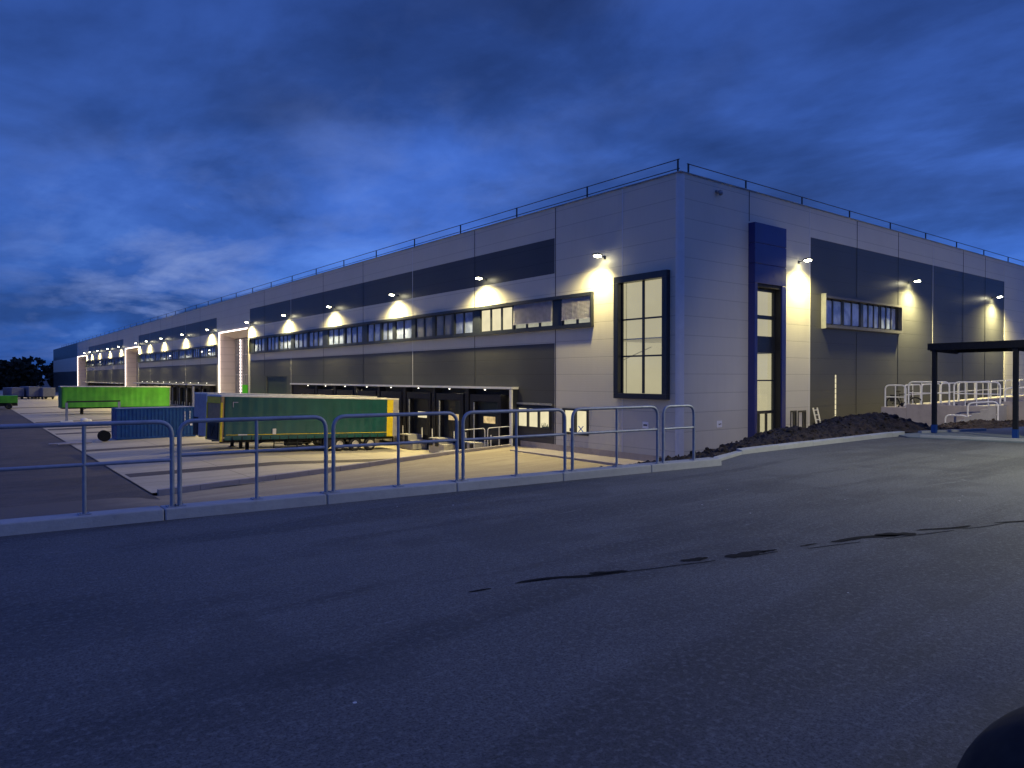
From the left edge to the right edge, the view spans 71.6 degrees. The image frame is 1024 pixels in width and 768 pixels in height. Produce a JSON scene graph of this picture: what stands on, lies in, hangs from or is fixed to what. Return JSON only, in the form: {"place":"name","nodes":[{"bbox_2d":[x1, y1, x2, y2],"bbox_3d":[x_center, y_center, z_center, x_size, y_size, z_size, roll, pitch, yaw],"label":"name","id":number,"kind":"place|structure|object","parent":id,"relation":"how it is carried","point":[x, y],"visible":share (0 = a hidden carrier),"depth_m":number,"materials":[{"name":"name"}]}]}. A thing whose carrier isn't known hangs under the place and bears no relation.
{"place":"outdoors","nodes":[
{"label":"outdoors","id":0,"kind":"place"},
{"bbox_2d":[0,406,159,507],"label":"yard","id":1,"kind":"structure","parent":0,"point":[25,447],"depth_m":37.62,"materials":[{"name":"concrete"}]},
{"bbox_2d":[0,395,17,408],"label":"green truck","id":2,"kind":"object","parent":1,"relation":"on","point":[8,401],"visible":1,"depth_m":115.54,"materials":[{"name":"metal"}]},
{"bbox_2d":[0,356,53,389],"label":"distant wood","id":3,"kind":"object","parent":1,"relation":"on","point":[16,372],"visible":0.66,"depth_m":276.99,"materials":[{"name":"green plant"}]},
{"bbox_2d":[0,381,429,495],"bbox_3d":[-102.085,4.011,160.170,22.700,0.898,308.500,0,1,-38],"label":"apron","id":4,"kind":"object","parent":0,"point":[152,484],"visible":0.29,"depth_m":48.53,"materials":[{"name":"concrete"}]},
{"bbox_2d":[3,387,23,398],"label":"parked box trailer","id":5,"kind":"object","parent":4,"relation":"on","point":[18,392],"visible":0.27,"depth_m":166.13,"materials":[{"name":"paint"}]},
{"bbox_2d":[20,386,40,398],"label":"parked box trailer","id":6,"kind":"object","parent":4,"relation":"on","point":[31,391],"visible":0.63,"depth_m":166.21,"materials":[{"name":"paint"}]},
{"bbox_2d":[35,387,54,398],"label":"parked box trailer","id":7,"kind":"object","parent":4,"relation":"on","point":[46,392],"visible":0.77,"depth_m":166.08,"materials":[{"name":"paint"}]},
{"bbox_2d":[48,441,81,444],"bbox_3d":[-34.009,4.528,54.349,0.140,0.140,2.550,0,1,41],"label":"pole","id":8,"kind":"object","parent":4,"relation":"on","point":[58,443],"visible":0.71,"depth_m":53.73,"materials":[{"name":"grey metal"}]},
{"bbox_2d":[57,441,91,444],"bbox_3d":[-33.355,4.529,54.162,0.140,0.140,2.377,0,1,37],"label":"pole","id":9,"kind":"object","parent":4,"relation":"on","point":[73,443],"visible":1,"depth_m":53.98,"materials":[{"name":"grey metal"}]},
{"bbox_2d":[80,418,91,421],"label":"sandbag","id":10,"kind":"object","parent":4,"relation":"on","point":[85,420],"visible":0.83,"depth_m":81.52,"materials":[{"name":"white fabric"}]},
{"bbox_2d":[60,400,119,422],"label":"height frame","id":11,"kind":"object","parent":4,"relation":"on","point":[66,410],"visible":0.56,"depth_m":81.06,"materials":[{"name":"grey metal"}]},
{"bbox_2d":[97,430,110,441],"bbox_3d":[-32.462,4.127,56.506,0.860,0.860,0.700,0,1,-38],"label":"cable drum","id":12,"kind":"object","parent":4,"relation":"on","point":[104,435],"visible":1,"depth_m":56.26,"materials":[{"name":"black plastic"}]},
{"bbox_2d":[58,386,170,413],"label":"semi trailer","id":13,"kind":"object","parent":4,"relation":"on","point":[142,396],"visible":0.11,"depth_m":99.46,"materials":[{"name":"green metal"}]},
{"bbox_2d":[111,406,195,439],"bbox_3d":[-30.532,3.253,60.561,6.076,2.550,2.452,0,1,-38],"label":"shipping container","id":14,"kind":"object","parent":4,"relation":"on","point":[174,417],"visible":0.77,"depth_m":59.41,"materials":[{"name":"blue metal"}]},
{"bbox_2d":[20,406,383,476],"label":"drain band","id":15,"kind":"object","parent":4,"relation":"on","point":[226,467],"visible":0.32,"depth_m":44.30,"materials":[{"name":"concrete"}]},
{"bbox_2d":[193,392,376,448],"bbox_3d":[-17.065,2.812,54.849,13.730,4.013,2.623,2,-1,-43],"label":"semi trailer","id":16,"kind":"object","parent":4,"relation":"on","point":[200,402],"visible":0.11,"depth_m":50.78,"materials":[{"name":"grey paint"}]},
{"bbox_2d":[205,394,398,450],"bbox_3d":[-14.816,2.900,51.520,13.926,3.993,2.623,2,-1,-43],"label":"semi trailer","id":17,"kind":"object","parent":4,"relation":"on","point":[292,433],"visible":0.77,"depth_m":49.80,"materials":[{"name":"green metal"}]},
{"bbox_2d":[157,444,510,495],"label":"yard kerb","id":18,"kind":"structure","parent":4,"relation":"on","point":[201,486],"depth_m":36.35,"materials":[{"name":"concrete"}]},
{"bbox_2d":[487,426,509,446],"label":"pit railing","id":19,"kind":"object","parent":18,"relation":"on","point":[496,436],"visible":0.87,"depth_m":45.74,"materials":[{"name":"silver metal"}]},
{"bbox_2d":[0,446,611,519],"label":"sand track","id":20,"kind":"structure","parent":0,"point":[492,462],"depth_m":34.60,"materials":[{"name":"grey concrete"}]},
{"bbox_2d":[510,448,644,464],"bbox_3d":[4.406,4.396,40.008,1.990,0.540,12.200,0,1,-38],"label":"foundation strip","id":21,"kind":"object","parent":20,"relation":"on","point":[605,460],"visible":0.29,"depth_m":40.37,"materials":[{"name":"concrete"}]},
{"bbox_2d":[0,426,1023,767],"bbox_3d":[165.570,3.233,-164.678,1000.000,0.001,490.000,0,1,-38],"label":"road","id":22,"kind":"structure","parent":0,"point":[368,634],"depth_m":4.72,"materials":[{"name":"grey asphalt"}]},
{"bbox_2d":[0,457,721,536],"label":"kerb","id":23,"kind":"structure","parent":22,"relation":"on","point":[35,524],"depth_m":9.12,"materials":[{"name":"concrete"}]},
{"bbox_2d":[0,420,178,515],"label":"guard railing","id":24,"kind":"object","parent":23,"relation":"on","point":[83,464],"visible":1,"depth_m":7.85,"materials":[{"name":"metal"}]},
{"bbox_2d":[175,415,330,506],"bbox_3d":[-3.183,0.922,8.851,1.888,1.025,0.131,0,1,-33],"label":"guard railing","id":25,"kind":"object","parent":23,"relation":"on","point":[256,451],"visible":1,"depth_m":8.83,"materials":[{"name":"metal"}]},
{"bbox_2d":[330,411,461,492],"bbox_3d":[-1.581,0.912,9.879,1.978,1.025,0.131,0,1,-33],"label":"guard railing","id":26,"kind":"object","parent":23,"relation":"on","point":[398,443],"visible":1,"depth_m":9.86,"materials":[{"name":"metal"}]},
{"bbox_2d":[459,408,569,480],"bbox_3d":[0.067,0.902,10.937,1.999,1.025,0.131,0,1,-33],"label":"guard railing","id":27,"kind":"object","parent":23,"relation":"on","point":[516,436],"visible":1,"depth_m":10.92,"materials":[{"name":"metal"}]},
{"bbox_2d":[568,405,661,470],"bbox_3d":[1.774,0.892,12.032,2.019,1.025,0.131,0,1,-33],"label":"guard railing","id":28,"kind":"object","parent":23,"relation":"on","point":[616,431],"visible":1,"depth_m":12.01,"materials":[{"name":"metal"}]},
{"bbox_2d":[662,404,697,462],"bbox_3d":[3.013,0.884,12.826,0.904,1.025,0.131,0,1,-33],"label":"guard railing","id":29,"kind":"object","parent":23,"relation":"on","point":[692,427],"visible":1,"depth_m":12.79,"materials":[{"name":"metal"}]},
{"bbox_2d":[469,520,1023,591],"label":"damp road seam","id":30,"kind":"object","parent":22,"relation":"on","point":[740,554],"visible":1,"depth_m":6.63,"materials":[{"name":"asphalt"}]},
{"bbox_2d":[713,431,904,460],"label":"kerb","id":31,"kind":"structure","parent":22,"relation":"on","point":[763,448],"depth_m":16.87,"materials":[{"name":"concrete"}]},
{"bbox_2d":[0,0,1023,378],"label":"sky","id":32,"kind":"structure","parent":0,"point":[158,157],"materials":[{"name":"blue"}]},
{"bbox_2d":[53,170,1023,461],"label":"logistics hall","id":33,"kind":"structure","parent":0,"point":[727,316],"depth_m":46.80,"materials":[{"name":"metal"}]},
{"bbox_2d":[63,159,679,346],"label":"roof railing","id":34,"kind":"object","parent":33,"relation":"on","point":[587,194],"visible":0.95,"depth_m":52.04,"materials":[{"name":"grey metal"}]},
{"bbox_2d":[475,276,486,280],"bbox_3d":[-2.129,-7.309,49.256,0.784,0.271,0.400,0,1,-38],"label":"wall lamp","id":35,"kind":"object","parent":33,"relation":"attached to","point":[479,277],"visible":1,"depth_m":49.07,"materials":[{"name":"white"}]},
{"bbox_2d":[517,402,551,429],"bbox_3d":[1.298,2.041,45.678,0.300,1.660,4.000,0,1,-38],"label":"window","id":36,"kind":"structure","parent":33,"relation":"in","point":[530,420],"depth_m":45.44,"materials":[{"name":"white"}]},
{"bbox_2d":[562,408,588,435],"bbox_3d":[3.851,2.242,42.428,0.280,1.560,2.230,0,1,-38],"label":"window","id":37,"kind":"structure","parent":33,"relation":"in","point":[581,418],"depth_m":42.29,"materials":[{"name":"white"}]},
{"bbox_2d":[593,253,605,259],"bbox_3d":[4.982,-7.222,40.155,0.784,0.271,0.400,0,1,-38],"label":"wall lamp","id":38,"kind":"object","parent":33,"relation":"attached to","point":[597,255],"visible":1,"depth_m":39.95,"materials":[{"name":"white"}]},
{"bbox_2d":[613,269,669,399],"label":"window","id":39,"kind":"structure","parent":33,"relation":"in","point":[641,301],"depth_m":42.09,"materials":[{"name":"clear glass"}]},
{"bbox_2d":[715,190,722,195],"bbox_3d":[11.074,-10.184,37.854,0.300,0.300,0.377,0,1,-38],"label":"dome camera","id":40,"kind":"object","parent":33,"relation":"attached to","point":[720,192],"visible":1,"depth_m":37.77,"materials":[{"name":"black plastic"}]},
{"bbox_2d":[790,410,796,426],"bbox_3d":[16.917,2.718,42.893,0.680,2.240,0.230,0,1,-38],"label":"door","id":41,"kind":"structure","parent":33,"relation":"in","point":[793,414],"depth_m":42.85,"materials":[{"name":"paint"}]},
{"bbox_2d":[798,410,805,427],"bbox_3d":[17.661,2.722,43.475,0.930,2.220,0.230,0,1,-38],"label":"door","id":42,"kind":"structure","parent":33,"relation":"in","point":[802,413],"depth_m":43.49,"materials":[{"name":"paint"}]},
{"bbox_2d":[798,257,812,263],"bbox_3d":[17.612,-7.417,42.734,0.400,0.271,0.784,0,1,-38],"label":"wall lamp","id":43,"kind":"object","parent":33,"relation":"attached to","point":[808,259],"visible":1,"depth_m":42.53,"materials":[{"name":"white"}]},
{"bbox_2d":[835,375,835,415],"bbox_3d":[20.919,0.758,45.938,0.160,2.700,0.030,0,1,-38],"label":"slit window","id":44,"kind":"structure","parent":33,"relation":"in","point":[835,375],"depth_m":45.92,"materials":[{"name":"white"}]},
{"bbox_2d":[687,163,1023,261],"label":"roof railing","id":45,"kind":"object","parent":33,"relation":"on","point":[688,164],"visible":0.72,"depth_m":45.38,"materials":[{"name":"grey metal"}]},
{"bbox_2d":[634,412,1023,463],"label":"soil bank","id":46,"kind":"structure","parent":0,"point":[835,427],"depth_m":20.11,"materials":[{"name":"brown soil"}]},
{"bbox_2d":[600,412,1023,466],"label":"soil clods","id":47,"kind":"object","parent":46,"relation":"on","point":[724,449],"visible":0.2,"depth_m":19.64,"materials":[{"name":"brown soil"}]},
{"bbox_2d":[899,427,1023,442],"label":"pavement","id":48,"kind":"structure","parent":0,"point":[1001,432],"depth_m":20.06,"materials":[{"name":"concrete"}]},
{"bbox_2d":[918,428,1023,440],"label":"pavement edging","id":49,"kind":"object","parent":48,"relation":"on","point":[968,437],"visible":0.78,"depth_m":18.89,"materials":[{"name":"concrete"}]},
{"bbox_2d":[928,340,1023,437],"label":"canopy shelter","id":50,"kind":"object","parent":48,"relation":"on","point":[1015,346],"visible":0.94,"depth_m":19.76,"materials":[{"name":"black metal"}]},
{"bbox_2d":[957,706,1023,767],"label":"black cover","id":51,"kind":"object","parent":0,"point":[998,743],"visible":1,"depth_m":2.14,"materials":[{"name":"black"}]},
{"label":"ground strip","id":52,"kind":"structure","parent":0,"visible":0},
{"bbox_2d":[812,408,820,422],"bbox_3d":[19.098,2.651,44.121,0.822,2.368,0.452,0,1,21],"label":"ladder","id":53,"kind":"object","parent":52,"relation":"on","point":[817,410],"visible":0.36,"depth_m":44.09,"materials":[{"name":"silver metal"}]},
{"bbox_2d":[881,395,1023,426],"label":"loading platform","id":54,"kind":"structure","parent":52,"relation":"on","point":[918,412],"depth_m":33.30,"materials":[{"name":"concrete"}]},
{"bbox_2d":[884,385,906,407],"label":"platform railing","id":55,"kind":"object","parent":54,"relation":"on","point":[895,397],"visible":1,"depth_m":34.99,"materials":[{"name":"silver metal"}]},
{"bbox_2d":[886,390,922,406],"bbox_3d":[19.569,0.814,35.435,0.607,1.032,1.782,0,1,-38],"label":"bicycle","id":56,"kind":"object","parent":54,"relation":"on","point":[892,398],"visible":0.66,"depth_m":35.56,"materials":[{"name":"black metal"}]},
{"bbox_2d":[904,384,920,405],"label":"platform railing","id":57,"kind":"object","parent":54,"relation":"on","point":[912,391],"visible":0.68,"depth_m":37.36,"materials":[{"name":"silver metal"}]},
{"bbox_2d":[908,381,949,404],"bbox_3d":[19.840,0.428,33.817,0.065,1.114,1.868,0,1,-38],"label":"platform railing","id":58,"kind":"object","parent":54,"relation":"on","point":[921,382],"visible":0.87,"depth_m":33.94,"materials":[{"name":"silver metal"}]},
{"bbox_2d":[922,383,940,402],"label":"platform railing","id":59,"kind":"object","parent":54,"relation":"on","point":[938,392],"visible":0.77,"depth_m":39.46,"materials":[{"name":"silver metal"}]},
{"bbox_2d":[941,382,958,402],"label":"platform railing","id":60,"kind":"object","parent":54,"relation":"on","point":[957,391],"visible":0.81,"depth_m":40.58,"materials":[{"name":"silver metal"}]},
{"bbox_2d":[944,414,966,422],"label":"platform railing","id":61,"kind":"object","parent":54,"relation":"on","point":[946,416],"visible":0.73,"depth_m":31.79,"materials":[{"name":"silver metal"}]},
{"bbox_2d":[959,383,974,400],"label":"platform railing","id":62,"kind":"object","parent":54,"relation":"on","point":[966,391],"visible":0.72,"depth_m":41.84,"materials":[{"name":"silver metal"}]},
{"bbox_2d":[953,381,1000,405],"bbox_3d":[21.087,0.443,32.221,0.065,1.114,1.918,0,1,-38],"label":"platform railing","id":63,"kind":"object","parent":54,"relation":"on","point":[976,393],"visible":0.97,"depth_m":32.21,"materials":[{"name":"silver metal"}]},
{"bbox_2d":[975,381,990,399],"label":"platform railing","id":64,"kind":"object","parent":54,"relation":"on","point":[984,389],"visible":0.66,"depth_m":43.38,"materials":[{"name":"silver metal"}]},
{"bbox_2d":[967,401,998,419],"bbox_3d":[20.438,1.316,30.834,0.065,1.175,1.218,0,1,-38],"label":"platform railing","id":65,"kind":"object","parent":54,"relation":"attached to","point":[997,414],"visible":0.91,"depth_m":30.68,"materials":[{"name":"silver metal"}]},
{"bbox_2d":[991,380,1004,397],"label":"platform railing","id":66,"kind":"object","parent":54,"relation":"on","point":[997,387],"visible":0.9,"depth_m":44.90,"materials":[{"name":"silver metal"}]},
{"bbox_2d":[1004,387,1023,400],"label":"platform railing","id":67,"kind":"object","parent":54,"relation":"on","point":[1005,394],"visible":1,"depth_m":31.24,"materials":[{"name":"silver metal"}]},
{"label":"pit edge","id":68,"kind":"structure","parent":0,"visible":0},
{"bbox_2d":[465,428,484,446],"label":"pit railing","id":69,"kind":"object","parent":68,"relation":"on","point":[479,428],"visible":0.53,"depth_m":45.18,"materials":[{"name":"silver metal"}]}
]}

